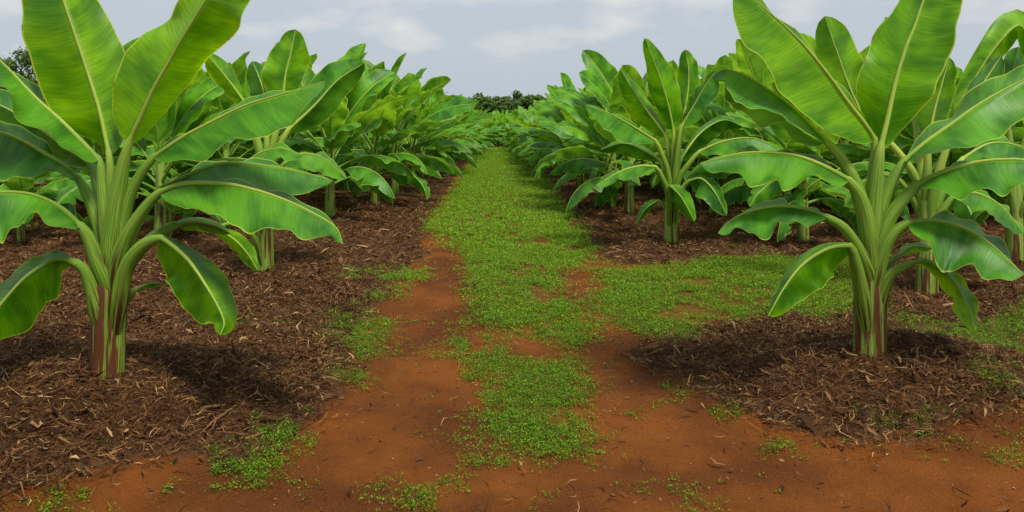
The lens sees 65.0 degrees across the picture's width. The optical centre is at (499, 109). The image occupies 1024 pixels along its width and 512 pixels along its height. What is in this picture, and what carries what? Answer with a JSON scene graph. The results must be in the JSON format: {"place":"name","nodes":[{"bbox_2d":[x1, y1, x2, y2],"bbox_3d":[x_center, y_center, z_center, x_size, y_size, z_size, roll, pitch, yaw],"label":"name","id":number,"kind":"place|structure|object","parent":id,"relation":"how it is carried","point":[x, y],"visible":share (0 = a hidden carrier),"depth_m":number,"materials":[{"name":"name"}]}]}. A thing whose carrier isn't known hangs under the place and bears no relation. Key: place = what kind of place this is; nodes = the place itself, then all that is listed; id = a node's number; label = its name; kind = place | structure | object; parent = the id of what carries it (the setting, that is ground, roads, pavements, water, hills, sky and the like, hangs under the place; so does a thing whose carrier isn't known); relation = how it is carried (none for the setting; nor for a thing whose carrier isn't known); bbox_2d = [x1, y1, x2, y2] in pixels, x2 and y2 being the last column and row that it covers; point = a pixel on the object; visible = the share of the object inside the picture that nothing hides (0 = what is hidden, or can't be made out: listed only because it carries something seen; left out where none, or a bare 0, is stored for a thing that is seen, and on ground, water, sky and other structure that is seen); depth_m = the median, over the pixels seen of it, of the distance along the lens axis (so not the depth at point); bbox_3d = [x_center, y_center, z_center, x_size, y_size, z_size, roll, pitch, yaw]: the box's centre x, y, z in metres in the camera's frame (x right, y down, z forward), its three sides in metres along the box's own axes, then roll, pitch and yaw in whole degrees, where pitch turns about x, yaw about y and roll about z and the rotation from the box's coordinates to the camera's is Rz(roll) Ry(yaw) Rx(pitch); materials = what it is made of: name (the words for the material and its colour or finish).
{"place":"outdoors","nodes":[
{"label":"outdoors","id":0,"kind":"place"},
{"bbox_2d":[0,184,38,192],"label":"banana plant","id":1,"kind":"object","parent":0,"point":[33,190],"visible":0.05,"depth_m":12.71,"materials":[{"name":"green plant"}]},
{"bbox_2d":[0,142,1023,511],"bbox_3d":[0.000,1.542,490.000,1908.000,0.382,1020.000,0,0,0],"label":"ground","id":2,"kind":"structure","parent":0,"point":[842,478],"depth_m":4.18,"materials":[{"name":"soil"}]},
{"bbox_2d":[0,46,44,100],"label":"tree","id":3,"kind":"object","parent":2,"relation":"on","point":[24,61],"visible":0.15,"depth_m":61.57,"materials":[{"name":"green plant"}]},
{"bbox_2d":[0,169,77,199],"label":"banana plant","id":4,"kind":"object","parent":2,"relation":"on","point":[49,179],"visible":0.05,"depth_m":13.31,"materials":[{"name":"green plant"}]},
{"bbox_2d":[0,171,89,241],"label":"banana plant","id":5,"kind":"object","parent":2,"relation":"on","point":[20,184],"visible":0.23,"depth_m":9.98,"materials":[{"name":"green plant"}]},
{"bbox_2d":[3,37,176,197],"bbox_3d":[-5.967,0.317,11.905,2.822,2.820,2.584,0,0,42],"label":"banana plant","id":6,"kind":"object","parent":2,"relation":"on","point":[149,151],"visible":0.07,"depth_m":11.95,"materials":[{"name":"green plant"}]},
{"bbox_2d":[69,45,196,209],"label":"banana plant","id":7,"kind":"object","parent":2,"relation":"on","point":[134,158],"visible":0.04,"depth_m":13.29,"materials":[{"name":"green plant"}]},
{"bbox_2d":[55,77,246,237],"bbox_3d":[-4.296,0.330,10.424,2.756,2.811,2.535,0,0,1],"label":"banana plant","id":8,"kind":"object","parent":2,"relation":"on","point":[181,116],"visible":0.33,"depth_m":10.31,"materials":[{"name":"green plant"}]},
{"bbox_2d":[0,0,342,380],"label":"banana plant","id":9,"kind":"object","parent":2,"relation":"on","point":[102,88],"visible":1,"depth_m":4.24,"materials":[{"name":"green plant"}]},
{"bbox_2d":[113,67,245,177],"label":"banana plant","id":10,"kind":"object","parent":2,"relation":"on","point":[200,76],"visible":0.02,"depth_m":13.80,"materials":[{"name":"green plant"}]},
{"bbox_2d":[146,71,250,160],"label":"banana plant","id":11,"kind":"object","parent":2,"relation":"on","point":[207,76],"visible":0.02,"depth_m":15.48,"materials":[{"name":"green plant"}]},
{"bbox_2d":[129,51,320,217],"bbox_3d":[-4.316,0.421,12.583,2.586,2.621,2.670,0,0,28],"label":"banana plant","id":12,"kind":"object","parent":2,"relation":"on","point":[223,101],"visible":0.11,"depth_m":12.41,"materials":[{"name":"green plant"}]},
{"bbox_2d":[201,62,278,157],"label":"banana plant","id":13,"kind":"object","parent":2,"relation":"on","point":[248,142],"visible":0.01,"depth_m":17.00,"materials":[{"name":"green plant"}]},
{"bbox_2d":[181,42,351,187],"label":"banana plant","id":14,"kind":"object","parent":2,"relation":"on","point":[318,140],"visible":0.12,"depth_m":14.42,"materials":[{"name":"green plant"}]},
{"bbox_2d":[205,29,364,270],"bbox_3d":[-2.463,0.450,8.333,1.960,2.582,1.029,0,0,13],"label":"banana plant","id":15,"kind":"object","parent":2,"relation":"on","point":[285,68],"visible":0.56,"depth_m":8.38,"materials":[{"name":"green plant"}]},
{"bbox_2d":[229,53,351,193],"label":"banana plant","id":16,"kind":"object","parent":2,"relation":"on","point":[313,58],"visible":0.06,"depth_m":15.76,"materials":[{"name":"green plant"}]},
{"bbox_2d":[279,128,391,186],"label":"banana plant","id":17,"kind":"object","parent":2,"relation":"on","point":[320,134],"visible":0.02,"depth_m":17.08,"materials":[{"name":"green plant"}]},
{"bbox_2d":[285,43,413,215],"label":"banana plant","id":18,"kind":"object","parent":2,"relation":"on","point":[339,127],"visible":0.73,"depth_m":12.46,"materials":[{"name":"green plant"}]},
{"bbox_2d":[322,133,390,176],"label":"banana plant","id":19,"kind":"object","parent":2,"relation":"on","point":[385,153],"visible":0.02,"depth_m":17.96,"materials":[{"name":"green plant"}]},
{"bbox_2d":[307,52,453,203],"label":"banana plant","id":20,"kind":"object","parent":2,"relation":"on","point":[420,161],"visible":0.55,"depth_m":13.92,"materials":[{"name":"green plant"}]},
{"bbox_2d":[338,60,474,193],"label":"banana plant","id":21,"kind":"object","parent":2,"relation":"on","point":[454,107],"visible":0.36,"depth_m":15.79,"materials":[{"name":"green plant"}]},
{"bbox_2d":[366,77,471,185],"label":"banana plant","id":22,"kind":"object","parent":2,"relation":"on","point":[418,117],"visible":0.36,"depth_m":17.75,"materials":[{"name":"green plant"}]},
{"bbox_2d":[398,97,473,177],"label":"banana plant","id":23,"kind":"object","parent":2,"relation":"on","point":[451,122],"visible":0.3,"depth_m":19.75,"materials":[{"name":"green plant"}]},
{"bbox_2d":[402,88,478,171],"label":"banana plant","id":24,"kind":"object","parent":2,"relation":"on","point":[465,143],"visible":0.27,"depth_m":20.69,"materials":[{"name":"green plant"}]},
{"bbox_2d":[405,94,489,171],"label":"banana plant","id":25,"kind":"object","parent":2,"relation":"on","point":[474,116],"visible":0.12,"depth_m":21.56,"materials":[{"name":"green plant"}]},
{"bbox_2d":[417,111,478,160],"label":"banana plant","id":26,"kind":"object","parent":2,"relation":"on","point":[467,113],"visible":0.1,"depth_m":23.23,"materials":[{"name":"green plant"}]},
{"bbox_2d":[445,95,483,163],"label":"banana plant","id":27,"kind":"object","parent":2,"relation":"on","point":[480,142],"visible":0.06,"depth_m":24.49,"materials":[{"name":"green plant"}]},
{"bbox_2d":[451,108,482,150],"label":"banana plant","id":28,"kind":"object","parent":2,"relation":"on","point":[470,110],"visible":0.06,"depth_m":25.94,"materials":[{"name":"green plant"}]},
{"bbox_2d":[454,106,488,150],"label":"banana plant","id":29,"kind":"object","parent":2,"relation":"on","point":[476,131],"visible":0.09,"depth_m":28.26,"materials":[{"name":"green plant"}]},
{"bbox_2d":[456,109,493,160],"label":"banana plant","id":30,"kind":"object","parent":2,"relation":"on","point":[486,139],"visible":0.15,"depth_m":26.75,"materials":[{"name":"green plant"}]},
{"bbox_2d":[459,109,498,149],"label":"banana plant","id":31,"kind":"object","parent":2,"relation":"on","point":[489,136],"visible":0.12,"depth_m":29.35,"materials":[{"name":"green plant"}]},
{"bbox_2d":[469,111,492,152],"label":"banana plant","id":32,"kind":"object","parent":2,"relation":"on","point":[482,131],"visible":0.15,"depth_m":30.84,"materials":[{"name":"green plant"}]},
{"bbox_2d":[469,93,495,113],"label":"tree","id":33,"kind":"object","parent":2,"relation":"on","point":[487,102],"visible":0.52,"depth_m":108.89,"materials":[{"name":"green plant"}]},
{"bbox_2d":[477,109,501,150],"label":"banana plant","id":34,"kind":"object","parent":2,"relation":"on","point":[494,127],"visible":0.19,"depth_m":32.03,"materials":[{"name":"green plant"}]},
{"bbox_2d":[492,96,500,110],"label":"tree","id":35,"kind":"object","parent":2,"relation":"on","point":[495,98],"visible":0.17,"depth_m":115.31,"materials":[{"name":"green plant"}]},
{"bbox_2d":[476,108,519,145],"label":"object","id":36,"kind":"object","parent":2,"relation":"on","point":[501,119],"depth_m":37.95,"materials":[{"name":"green plant"}]},
{"bbox_2d":[495,96,521,113],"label":"tree","id":37,"kind":"object","parent":2,"relation":"on","point":[503,103],"visible":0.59,"depth_m":107.39,"materials":[{"name":"green plant"}]},
{"bbox_2d":[0,154,1023,511],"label":"mulch","id":38,"kind":"object","parent":2,"relation":"on","point":[176,312],"visible":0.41,"depth_m":5.53,"materials":[{"name":"brown wood"}]},
{"bbox_2d":[503,120,520,147],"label":"banana plant","id":39,"kind":"object","parent":2,"relation":"on","point":[508,138],"visible":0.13,"depth_m":31.80,"materials":[{"name":"green plant"}]},
{"bbox_2d":[1,147,1023,511],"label":"ground cover","id":40,"kind":"object","parent":2,"relation":"on","point":[507,165],"visible":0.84,"depth_m":6.82,"materials":[{"name":"green plant"}]},
{"bbox_2d":[505,110,528,153],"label":"banana plant","id":41,"kind":"object","parent":2,"relation":"on","point":[512,118],"visible":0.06,"depth_m":29.33,"materials":[{"name":"green plant"}]},
{"bbox_2d":[508,109,527,146],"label":"banana plant","id":42,"kind":"object","parent":2,"relation":"on","point":[512,143],"visible":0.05,"depth_m":30.92,"materials":[{"name":"green plant"}]},
{"bbox_2d":[507,120,529,158],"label":"banana plant","id":43,"kind":"object","parent":2,"relation":"on","point":[522,140],"visible":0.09,"depth_m":28.17,"materials":[{"name":"green plant"}]},
{"bbox_2d":[506,105,535,157],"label":"banana plant","id":44,"kind":"object","parent":2,"relation":"on","point":[520,109],"visible":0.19,"depth_m":26.98,"materials":[{"name":"green plant"}]},
{"bbox_2d":[511,89,533,109],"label":"tree","id":45,"kind":"object","parent":2,"relation":"on","point":[517,95],"visible":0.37,"depth_m":111.34,"materials":[{"name":"green plant"}]},
{"bbox_2d":[514,100,535,155],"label":"banana plant","id":46,"kind":"object","parent":2,"relation":"on","point":[524,115],"visible":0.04,"depth_m":25.68,"materials":[{"name":"green plant"}]},
{"bbox_2d":[511,112,541,160],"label":"banana plant","id":47,"kind":"object","parent":2,"relation":"on","point":[532,119],"visible":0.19,"depth_m":24.61,"materials":[{"name":"green plant"}]},
{"bbox_2d":[30,263,1023,511],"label":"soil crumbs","id":48,"kind":"object","parent":2,"relation":"on","point":[450,464],"visible":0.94,"depth_m":4.02,"materials":[{"name":"brown soil"}]},
{"bbox_2d":[514,114,552,168],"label":"banana plant","id":49,"kind":"object","parent":2,"relation":"on","point":[526,124],"visible":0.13,"depth_m":23.33,"materials":[{"name":"green plant"}]},
{"bbox_2d":[528,94,546,107],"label":"tree","id":50,"kind":"object","parent":2,"relation":"on","point":[538,97],"visible":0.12,"depth_m":109.56,"materials":[{"name":"green plant"}]},
{"bbox_2d":[515,92,563,169],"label":"banana plant","id":51,"kind":"object","parent":2,"relation":"on","point":[550,98],"visible":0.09,"depth_m":22.11,"materials":[{"name":"green plant"}]},
{"bbox_2d":[518,114,568,175],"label":"banana plant","id":52,"kind":"object","parent":2,"relation":"on","point":[547,137],"visible":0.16,"depth_m":20.52,"materials":[{"name":"green plant"}]},
{"bbox_2d":[521,72,620,187],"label":"banana plant","id":53,"kind":"object","parent":2,"relation":"on","point":[553,115],"visible":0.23,"depth_m":17.60,"materials":[{"name":"green plant"}]},
{"bbox_2d":[520,85,621,180],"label":"banana plant","id":54,"kind":"object","parent":2,"relation":"on","point":[542,131],"visible":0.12,"depth_m":19.39,"materials":[{"name":"green plant"}]},
{"bbox_2d":[538,87,660,207],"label":"banana plant","id":55,"kind":"object","parent":2,"relation":"on","point":[565,129],"visible":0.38,"depth_m":14.53,"materials":[{"name":"green plant"}]},
{"bbox_2d":[552,124,658,185],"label":"banana plant","id":56,"kind":"object","parent":2,"relation":"on","point":[594,174],"visible":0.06,"depth_m":15.87,"materials":[{"name":"green plant"}]},
{"bbox_2d":[541,49,699,214],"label":"banana plant","id":57,"kind":"object","parent":2,"relation":"on","point":[599,77],"visible":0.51,"depth_m":12.84,"materials":[{"name":"green plant"}]},
{"bbox_2d":[624,60,700,168],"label":"banana plant","id":58,"kind":"object","parent":2,"relation":"on","point":[673,64],"visible":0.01,"depth_m":15.91,"materials":[{"name":"green plant"}]},
{"bbox_2d":[646,84,688,184],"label":"banana plant","id":59,"kind":"object","parent":2,"relation":"on","point":[684,143],"visible":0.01,"depth_m":17.89,"materials":[{"name":"green plant"}]},
{"bbox_2d":[586,38,780,242],"bbox_3d":[2.208,0.424,10.232,2.380,2.640,1.678,0,0,0],"label":"banana plant","id":60,"kind":"object","parent":2,"relation":"on","point":[672,98],"visible":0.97,"depth_m":10.05,"materials":[{"name":"green plant"}]},
{"bbox_2d":[650,65,755,196],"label":"banana plant","id":61,"kind":"object","parent":2,"relation":"on","point":[655,180],"visible":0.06,"depth_m":14.98,"materials":[{"name":"green plant"}]},
{"bbox_2d":[700,64,712,161],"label":"banana plant","id":62,"kind":"object","parent":2,"relation":"on","point":[707,67],"visible":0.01,"depth_m":17.59,"materials":[{"name":"green plant"}]},
{"bbox_2d":[639,55,785,203],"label":"banana plant","id":63,"kind":"object","parent":2,"relation":"on","point":[709,115],"visible":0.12,"depth_m":14.09,"materials":[{"name":"green plant"}]},
{"bbox_2d":[686,39,869,219],"bbox_3d":[4.016,0.333,12.313,2.504,2.787,2.789,0,0,-7],"label":"banana plant","id":64,"kind":"object","parent":2,"relation":"on","point":[747,61],"visible":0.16,"depth_m":12.06,"materials":[{"name":"green plant"}]},
{"bbox_2d":[711,66,907,241],"bbox_3d":[3.781,0.511,10.174,2.193,2.441,2.443,0,0,-36],"label":"banana plant","id":65,"kind":"object","parent":2,"relation":"on","point":[778,135],"visible":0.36,"depth_m":10.04,"materials":[{"name":"green plant"}]},
{"bbox_2d":[769,139,866,204],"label":"banana plant","id":66,"kind":"object","parent":2,"relation":"on","point":[812,197],"depth_m":13.92,"materials":[{"name":"green plant"}]},
{"bbox_2d":[782,33,933,218],"bbox_3d":[5.495,0.240,12.981,3.008,3.005,2.701,0,0,-43],"label":"banana plant","id":67,"kind":"object","parent":2,"relation":"on","point":[810,40],"visible":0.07,"depth_m":12.67,"materials":[{"name":"green plant"}]},
{"bbox_2d":[700,0,1023,357],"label":"banana plant","id":68,"kind":"object","parent":2,"relation":"on","point":[912,44],"visible":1,"depth_m":4.60,"materials":[{"name":"green plant"}]},
{"bbox_2d":[831,77,983,178],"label":"banana plant","id":69,"kind":"object","parent":2,"relation":"on","point":[906,134],"visible":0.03,"depth_m":14.09,"materials":[{"name":"green plant"}]},
{"bbox_2d":[814,16,1023,295],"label":"banana plant","id":70,"kind":"object","parent":2,"relation":"on","point":[839,57],"visible":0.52,"depth_m":7.35,"materials":[{"name":"green plant"}]},
{"bbox_2d":[834,17,1023,218],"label":"banana plant","id":71,"kind":"object","parent":2,"relation":"on","point":[962,210],"visible":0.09,"depth_m":10.95,"materials":[{"name":"green plant"}]},
{"bbox_2d":[892,75,967,210],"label":"banana plant","id":72,"kind":"object","parent":2,"relation":"on","point":[951,156],"visible":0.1,"depth_m":12.66,"materials":[{"name":"green plant"}]},
{"bbox_2d":[932,66,962,158],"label":"banana plant","id":73,"kind":"object","parent":2,"relation":"on","point":[959,72],"depth_m":15.69,"materials":[{"name":"green plant"}]},
{"bbox_2d":[950,109,1023,203],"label":"banana plant","id":74,"kind":"object","parent":2,"relation":"on","point":[1017,124],"visible":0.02,"depth_m":11.51,"materials":[{"name":"green plant"}]},
{"bbox_2d":[954,9,1023,263],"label":"banana plant","id":75,"kind":"object","parent":2,"relation":"on","point":[1004,33],"visible":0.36,"depth_m":8.61,"materials":[{"name":"green plant"}]},
{"bbox_2d":[0,0,1023,99],"label":"sky","id":76,"kind":"structure","parent":0,"point":[492,48],"materials":[{"name":"white"}]}
]}

